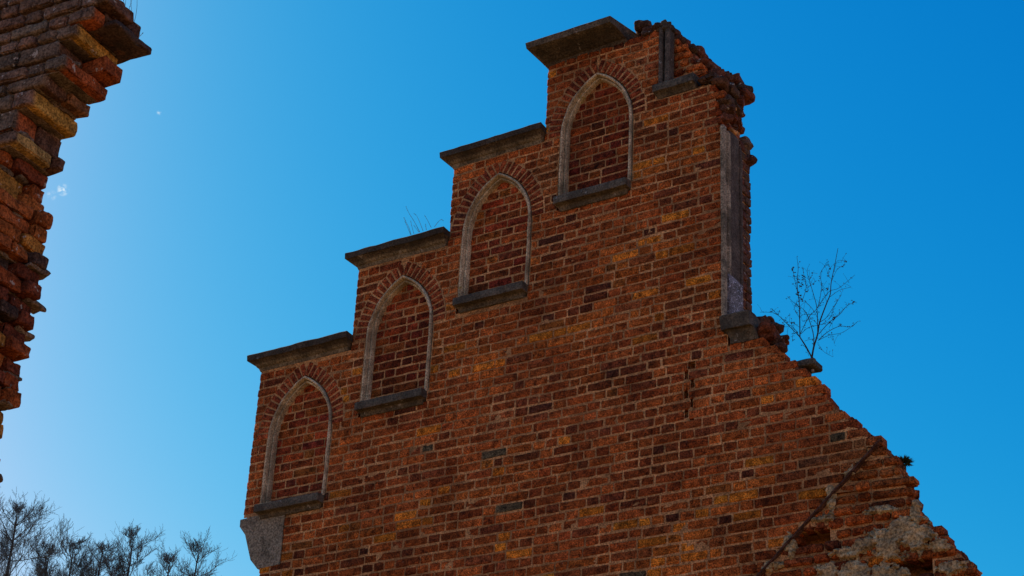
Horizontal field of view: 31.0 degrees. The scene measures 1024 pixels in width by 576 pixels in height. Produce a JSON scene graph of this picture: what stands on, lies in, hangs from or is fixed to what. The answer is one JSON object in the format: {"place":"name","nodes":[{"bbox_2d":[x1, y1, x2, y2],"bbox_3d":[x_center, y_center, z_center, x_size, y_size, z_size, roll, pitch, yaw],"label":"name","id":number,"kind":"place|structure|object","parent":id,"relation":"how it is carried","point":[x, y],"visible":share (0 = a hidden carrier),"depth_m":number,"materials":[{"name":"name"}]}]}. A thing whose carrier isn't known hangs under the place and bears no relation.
{"place":"outdoors","nodes":[
{"label":"outdoors","id":0,"kind":"place"},
{"bbox_2d":[0,0,1023,575],"label":"sky","id":1,"kind":"structure","parent":0,"point":[206,213],"materials":[{"name":"blue"}]},
{"bbox_3d":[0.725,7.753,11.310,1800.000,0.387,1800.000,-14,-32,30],"label":"ground","id":2,"kind":"structure","parent":0,"visible":0},
{"bbox_2d":[0,487,77,575],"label":"bare tree","id":3,"kind":"object","parent":2,"relation":"on","point":[6,539],"visible":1,"depth_m":46.12,"materials":[{"name":"brown plant"}]},
{"bbox_2d":[29,527,70,575],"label":"bare tree","id":4,"kind":"object","parent":2,"relation":"on","point":[45,571],"visible":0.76,"depth_m":47.98,"materials":[{"name":"brown plant"}]},
{"bbox_2d":[32,521,106,575],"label":"bare tree","id":5,"kind":"object","parent":2,"relation":"on","point":[87,568],"visible":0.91,"depth_m":49.15,"materials":[{"name":"brown plant"}]},
{"bbox_2d":[0,0,151,481],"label":"ruined pier","id":6,"kind":"structure","parent":2,"relation":"on","point":[60,61],"depth_m":9.62,"materials":[{"name":"brick"}]},
{"bbox_2d":[78,534,124,575],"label":"bare tree","id":7,"kind":"object","parent":2,"relation":"on","point":[100,568],"visible":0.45,"depth_m":51.78,"materials":[{"name":"brown plant"}]},
{"bbox_2d":[93,519,164,575],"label":"bare tree","id":8,"kind":"object","parent":2,"relation":"on","point":[122,568],"visible":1,"depth_m":49.34,"materials":[{"name":"brown plant"}]},
{"bbox_2d":[136,539,193,575],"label":"bare tree","id":9,"kind":"object","parent":2,"relation":"on","point":[168,558],"visible":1,"depth_m":49.88,"materials":[{"name":"brown plant"}]},
{"bbox_2d":[175,527,234,575],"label":"bare tree","id":10,"kind":"object","parent":2,"relation":"on","point":[192,547],"visible":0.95,"depth_m":51.09,"materials":[{"name":"brown plant"}]},
{"bbox_2d":[240,16,980,575],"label":"ruined gable","id":11,"kind":"structure","parent":2,"relation":"on","point":[560,350],"depth_m":15.60,"materials":[{"name":"red brick"}]},
{"bbox_2d":[253,361,344,519],"bbox_3d":[-1.934,1.362,16.829,1.026,1.506,0.215,-14,-32,30],"label":"blind window","id":12,"kind":"structure","parent":11,"relation":"in","point":[298,419],"depth_m":16.86,"materials":[{"name":"red brick"}]},
{"bbox_2d":[354,261,445,417],"bbox_3d":[-1.014,0.432,16.672,1.026,1.507,0.216,-14,-32,30],"label":"blind window","id":13,"kind":"structure","parent":11,"relation":"in","point":[396,322],"depth_m":16.70,"materials":[{"name":"red brick"}]},
{"bbox_2d":[405,210,443,234],"bbox_3d":[-0.830,-0.664,17.142,0.466,0.350,0.037,-14,-32,30],"label":"grass tuft","id":14,"kind":"object","parent":11,"relation":"on","point":[420,224],"visible":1,"depth_m":17.12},
{"bbox_2d":[449,159,544,313],"bbox_3d":[-0.133,-0.503,16.546,1.026,1.507,0.217,-14,-32,30],"label":"blind window","id":15,"kind":"structure","parent":11,"relation":"in","point":[493,220],"depth_m":16.57,"materials":[{"name":"red brick"}]},
{"bbox_2d":[547,59,646,211],"bbox_3d":[0.756,-1.396,16.391,1.026,1.506,0.216,-14,-32,30],"label":"blind window","id":16,"kind":"structure","parent":11,"relation":"in","point":[592,120],"depth_m":16.42,"materials":[{"name":"red brick"}]},
{"bbox_2d":[652,20,707,98],"bbox_3d":[1.600,-1.984,16.334,0.534,0.820,0.518,-14,-32,30],"label":"broken window","id":17,"kind":"structure","parent":11,"relation":"in","point":[678,72],"depth_m":16.23,"materials":[{"name":"red brick"}]},
{"bbox_2d":[757,249,857,372],"bbox_3d":[2.352,0.179,14.561,0.966,1.119,0.442,-14,-32,30],"label":"birch sapling","id":18,"kind":"object","parent":11,"relation":"on","point":[818,327],"visible":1,"depth_m":14.49,"materials":[{"name":"brown plant"}]},
{"bbox_2d":[899,454,913,469],"bbox_3d":[2.871,1.276,13.499,0.170,0.115,0.140,-14,-32,30],"label":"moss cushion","id":19,"kind":"object","parent":11,"relation":"on","point":[906,461],"visible":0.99,"depth_m":13.48,"materials":[{"name":"green plant"}]}
]}

